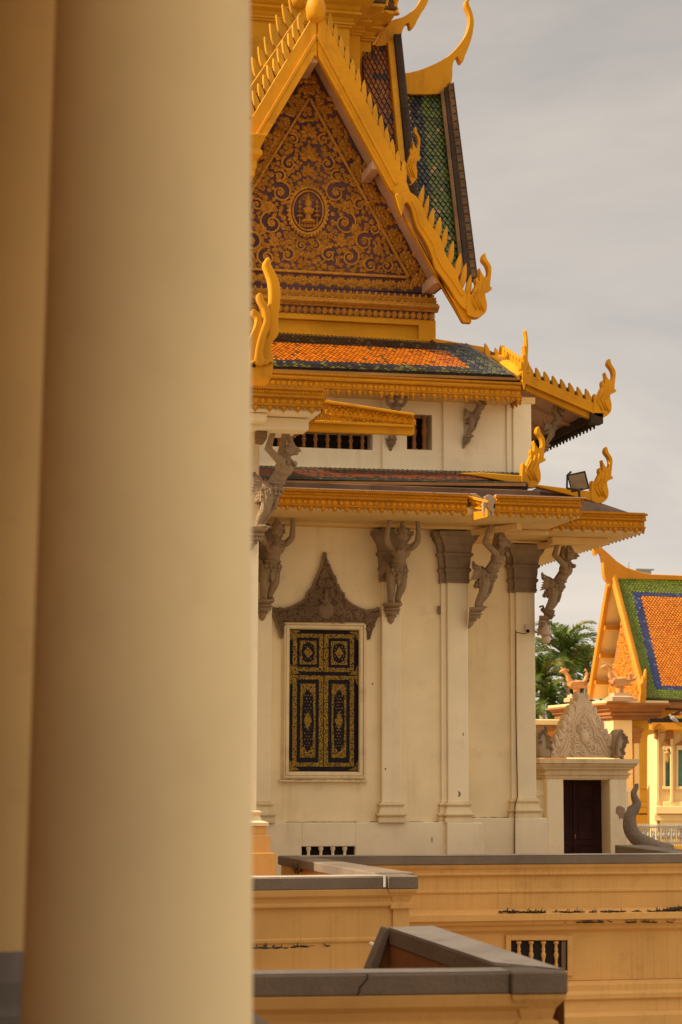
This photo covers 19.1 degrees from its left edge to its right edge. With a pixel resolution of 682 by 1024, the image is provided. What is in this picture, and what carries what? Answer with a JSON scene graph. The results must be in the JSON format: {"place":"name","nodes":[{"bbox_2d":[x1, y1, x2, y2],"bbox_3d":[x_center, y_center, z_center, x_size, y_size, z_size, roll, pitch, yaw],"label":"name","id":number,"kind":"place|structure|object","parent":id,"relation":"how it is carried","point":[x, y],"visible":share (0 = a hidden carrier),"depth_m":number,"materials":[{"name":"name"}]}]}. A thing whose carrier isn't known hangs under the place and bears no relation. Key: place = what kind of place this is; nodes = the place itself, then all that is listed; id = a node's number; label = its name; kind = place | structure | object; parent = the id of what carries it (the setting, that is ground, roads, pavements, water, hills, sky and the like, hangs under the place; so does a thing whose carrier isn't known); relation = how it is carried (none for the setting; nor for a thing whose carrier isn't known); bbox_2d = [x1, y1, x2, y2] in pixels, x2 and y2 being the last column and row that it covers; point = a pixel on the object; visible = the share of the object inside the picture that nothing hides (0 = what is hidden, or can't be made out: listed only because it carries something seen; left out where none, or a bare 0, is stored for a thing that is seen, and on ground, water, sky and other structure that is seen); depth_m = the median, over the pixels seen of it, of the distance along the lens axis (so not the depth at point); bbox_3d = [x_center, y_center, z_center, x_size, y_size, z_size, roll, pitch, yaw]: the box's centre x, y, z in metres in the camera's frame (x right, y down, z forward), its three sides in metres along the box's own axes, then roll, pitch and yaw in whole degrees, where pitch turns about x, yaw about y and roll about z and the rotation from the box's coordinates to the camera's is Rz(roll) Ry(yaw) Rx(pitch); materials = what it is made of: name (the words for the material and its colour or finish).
{"place":"outdoors","nodes":[
{"label":"outdoors","id":0,"kind":"place"},
{"bbox_2d":[0,0,55,1023],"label":"gallery column","id":1,"kind":"structure","parent":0,"point":[27,31],"depth_m":9.42,"materials":[{"name":"paint"}]},
{"bbox_2d":[21,0,252,1023],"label":"gallery column","id":2,"kind":"structure","parent":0,"point":[138,899],"depth_m":5.79,"materials":[{"name":"paint"}]},
{"bbox_2d":[252,874,417,969],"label":"parapet wall","id":3,"kind":"structure","parent":0,"point":[304,922],"depth_m":26.14,"materials":[{"name":"paint"}]},
{"bbox_2d":[250,0,647,874],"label":"palace hall","id":4,"kind":"structure","parent":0,"point":[378,734],"depth_m":37.25,"materials":[{"name":"paint"}]},
{"bbox_2d":[258,517,294,620],"bbox_3d":[-1.202,0.914,35.238,0.694,1.930,0.838,4,-8,-26],"label":"bird maiden statue","id":5,"kind":"object","parent":4,"relation":"attached to","point":[269,566],"visible":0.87,"depth_m":35.18,"materials":[{"name":"stone"}]},
{"bbox_2d":[272,552,379,781],"bbox_3d":[-0.277,2.718,35.713,1.984,4.054,0.273,2,-7,-12],"label":"window","id":6,"kind":"structure","parent":4,"relation":"in","point":[323,701],"depth_m":35.70,"materials":[{"name":"black paint"}]},
{"bbox_2d":[385,395,406,450],"bbox_3d":[0.966,-1.704,36.623,0.416,1.158,0.503,2,-8,-16],"label":"bird maiden statue","id":7,"kind":"object","parent":4,"relation":"attached to","point":[395,405],"visible":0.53,"depth_m":36.54,"materials":[{"name":"stone"}]},
{"bbox_2d":[377,520,420,623],"bbox_3d":[1.013,0.997,35.714,0.694,1.930,0.838,3,-8,-18],"label":"bird maiden statue","id":8,"kind":"object","parent":4,"relation":"attached to","point":[395,569],"visible":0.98,"depth_m":35.64,"materials":[{"name":"stone"}]},
{"bbox_2d":[462,400,486,448],"bbox_3d":[2.427,-1.758,37.084,0.457,1.197,0.459,3,-8,-19],"label":"bird man statue","id":9,"kind":"object","parent":4,"relation":"attached to","point":[472,418],"visible":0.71,"depth_m":37.00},
{"bbox_2d":[468,524,512,628],"bbox_3d":[2.603,1.117,36.203,0.737,1.930,0.741,3,-8,-22],"label":"bird man statue","id":10,"kind":"object","parent":4,"relation":"attached to","point":[486,577],"visible":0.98,"depth_m":36.06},
{"bbox_2d":[514,630,526,853],"bbox_3d":[3.358,4.359,38.172,0.355,4.266,0.103,5,-9,-35],"label":"cable","id":11,"kind":"object","parent":4,"relation":"attached to","point":[516,734],"visible":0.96,"depth_m":38.20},
{"bbox_2d":[524,624,529,632],"bbox_3d":[3.548,2.222,38.536,0.080,0.172,0.137,2,-7,-12],"label":"security camera","id":12,"kind":"object","parent":4,"relation":"attached to","point":[526,628],"visible":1,"depth_m":38.55,"materials":[{"name":"white plastic"}]},
{"bbox_2d":[538,620,551,643],"bbox_3d":[3.821,2.235,37.747,0.222,0.433,0.222,-4,-9,32],"label":"lantern","id":13,"kind":"object","parent":4,"relation":"hanging from","point":[545,633],"visible":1,"depth_m":37.67,"materials":[{"name":"beige stone"}]},
{"bbox_2d":[539,605,554,619],"bbox_3d":[3.840,1.874,37.798,0.294,0.274,0.197,2,-7,-12],"label":"spotlight","id":14,"kind":"object","parent":4,"relation":"attached to","point":[548,613],"visible":1,"depth_m":37.75,"materials":[{"name":"metal"}]},
{"bbox_2d":[543,404,565,452],"bbox_3d":[4.060,-1.636,39.164,0.442,1.158,0.444,6,-9,-36],"label":"bird man statue","id":15,"kind":"object","parent":4,"relation":"attached to","point":[550,429],"visible":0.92,"depth_m":39.07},
{"bbox_2d":[537,545,579,635],"bbox_3d":[4.075,1.387,38.573,0.737,1.930,0.741,4,-8,-24],"label":"bird man statue","id":16,"kind":"object","parent":4,"relation":"attached to","point":[555,587],"visible":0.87,"depth_m":38.43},
{"bbox_2d":[566,471,589,496],"bbox_3d":[4.313,-0.504,36.813,0.415,0.493,0.263,-2,-8,16],"label":"floodlight","id":17,"kind":"object","parent":4,"relation":"attached to","point":[578,481],"visible":0.98,"depth_m":36.74,"materials":[{"name":"black metal"}]},
{"bbox_2d":[363,926,564,1023],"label":"parapet wall","id":18,"kind":"structure","parent":0,"point":[416,947],"depth_m":16.26,"materials":[{"name":"grey concrete"}]},
{"bbox_2d":[391,0,681,717],"label":"sky","id":19,"kind":"structure","parent":0,"point":[569,111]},
{"bbox_2d":[536,691,639,853],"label":"gate","id":20,"kind":"structure","parent":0,"point":[584,805],"depth_m":40.57,"materials":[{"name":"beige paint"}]},
{"bbox_2d":[563,780,601,853],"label":"door","id":21,"kind":"structure","parent":20,"relation":"in","point":[581,798],"depth_m":40.68,"materials":[{"name":"brown wood"}]},
{"bbox_2d":[546,547,681,844],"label":"pavilion","id":22,"kind":"structure","parent":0,"point":[639,633],"depth_m":77.16,"materials":[{"name":"paint"}]},
{"bbox_2d":[559,667,590,701],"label":"bird sculpture","id":23,"kind":"object","parent":22,"relation":"on","point":[575,685],"visible":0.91,"depth_m":76.95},
{"bbox_2d":[600,662,637,700],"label":"bird sculpture","id":24,"kind":"object","parent":22,"relation":"on","point":[619,683],"visible":1,"depth_m":74.23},
{"bbox_2d":[628,562,653,573],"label":"tower block","id":25,"kind":"structure","parent":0,"point":[647,571],"depth_m":276.68,"materials":[{"name":"concrete"}]},
{"bbox_2d":[623,784,673,847],"bbox_3d":[5.968,6.025,39.397,1.017,1.467,0.287,2,-7,-12],"label":"serpent tail","id":26,"kind":"object","parent":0,"point":[634,834],"visible":0.83,"depth_m":39.24},
{"label":"ground","id":27,"kind":"structure","parent":0,"visible":0},
{"bbox_2d":[253,1012,268,1023],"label":"parapet wall","id":28,"kind":"structure","parent":27,"relation":"on","point":[257,1019],"depth_m":11.05,"materials":[{"name":"paint"}]},
{"bbox_2d":[251,258,415,875],"bbox_3d":[-1.505,3.710,33.067,4.519,14.059,8.390,2,-7,-12],"label":"porch","id":29,"kind":"object","parent":27,"relation":"on","point":[279,411],"visible":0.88,"depth_m":30.21,"materials":[{"name":"beige paint"}]},
{"bbox_2d":[255,430,266,444],"bbox_3d":[-1.199,-1.120,30.313,0.170,0.228,0.150,2,-7,-12],"label":"loudspeaker","id":30,"kind":"object","parent":29,"relation":"attached to","point":[260,437],"visible":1,"depth_m":30.24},
{"bbox_2d":[251,433,301,549],"bbox_3d":[-1.086,-0.371,30.935,0.759,1.988,0.763,4,-8,-26],"label":"bird man statue","id":31,"kind":"object","parent":29,"relation":"attached to","point":[270,490],"visible":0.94,"depth_m":30.79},
{"bbox_2d":[278,855,413,874],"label":"parapet wall","id":32,"kind":"structure","parent":27,"relation":"on","point":[313,866],"depth_m":30.10,"materials":[{"name":"paint"}]},
{"bbox_2d":[289,863,302,874],"bbox_3d":[-0.672,5.536,31.426,0.302,0.194,0.160,2,-7,-12],"label":"weed","id":33,"kind":"object","parent":32,"relation":"on","point":[296,869],"visible":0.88,"depth_m":31.39,"materials":[{"name":"green plant"}]},
{"bbox_2d":[252,967,567,1023],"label":"parapet wall","id":34,"kind":"structure","parent":27,"relation":"on","point":[495,995],"depth_m":13.68,"materials":[{"name":"paint"}]},
{"bbox_2d":[295,853,681,1023],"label":"parapet wall","id":35,"kind":"structure","parent":27,"relation":"on","point":[603,931],"depth_m":33.33,"materials":[{"name":"paint"}]},
{"bbox_2d":[505,935,572,975],"bbox_3d":[3.245,7.276,33.213,1.166,0.678,0.136,2,-7,-12],"label":"window","id":36,"kind":"structure","parent":35,"relation":"in","point":[555,950],"depth_m":33.24,"materials":[{"name":"paint"}]},
{"bbox_2d":[536,719,566,758],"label":"gallery","id":37,"kind":"object","parent":27,"relation":"on","point":[551,724],"visible":0.16,"depth_m":73.05,"materials":[{"name":"beige paint"}]},
{"bbox_2d":[535,677,568,718],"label":"palm tree","id":38,"kind":"object","parent":27,"relation":"on","point":[550,694],"visible":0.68,"depth_m":114.56,"materials":[{"name":"green plant"}]},
{"bbox_2d":[535,652,572,718],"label":"palm tree","id":39,"kind":"object","parent":27,"relation":"on","point":[543,665],"visible":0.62,"depth_m":116.60,"materials":[{"name":"green plant"}]},
{"bbox_2d":[535,676,583,718],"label":"leafy tree","id":40,"kind":"object","parent":27,"relation":"on","point":[536,693],"depth_m":150.51,"materials":[{"name":"green plant"}]},
{"bbox_2d":[535,620,597,695],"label":"palm tree","id":41,"kind":"object","parent":27,"relation":"on","point":[564,641],"visible":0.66,"depth_m":123.15,"materials":[{"name":"green plant"}]},
{"bbox_2d":[557,645,592,701],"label":"palm tree","id":42,"kind":"object","parent":27,"relation":"on","point":[588,671],"visible":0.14,"depth_m":131.01,"materials":[{"name":"green plant"}]},
{"bbox_2d":[557,683,601,704],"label":"palm tree","id":43,"kind":"object","parent":27,"relation":"on","point":[581,690],"visible":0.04,"depth_m":133.85,"materials":[{"name":"green plant"}]},
{"bbox_2d":[615,845,681,852],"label":"parapet wall","id":44,"kind":"structure","parent":27,"relation":"on","point":[635,849],"depth_m":36.91,"materials":[{"name":"paint"}]},
{"bbox_2d":[629,823,681,848],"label":"iron fence","id":45,"kind":"object","parent":27,"relation":"on","point":[663,835],"visible":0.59,"depth_m":62.91,"materials":[{"name":"white metal"}]},
{"bbox_2d":[647,709,681,845],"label":"side bay","id":46,"kind":"object","parent":27,"relation":"on","point":[664,791],"visible":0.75,"depth_m":70.44,"materials":[{"name":"yellow paint"}]},
{"bbox_2d":[662,736,669,788],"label":"window","id":47,"kind":"structure","parent":46,"relation":"in","point":[666,744],"depth_m":70.51,"materials":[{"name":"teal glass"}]},
{"bbox_2d":[664,748,670,762],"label":"wall lantern","id":48,"kind":"object","parent":46,"relation":"attached to","point":[667,753],"depth_m":70.05,"materials":[{"name":"gold metal"}]},
{"bbox_2d":[669,714,678,722],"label":"pigeon","id":49,"kind":"object","parent":46,"relation":"on","point":[673,718],"visible":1,"depth_m":69.91,"materials":[{"name":"white"}]},
{"bbox_2d":[675,741,681,788],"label":"window","id":50,"kind":"structure","parent":46,"relation":"in","point":[679,746],"depth_m":70.60,"materials":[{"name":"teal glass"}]}
]}

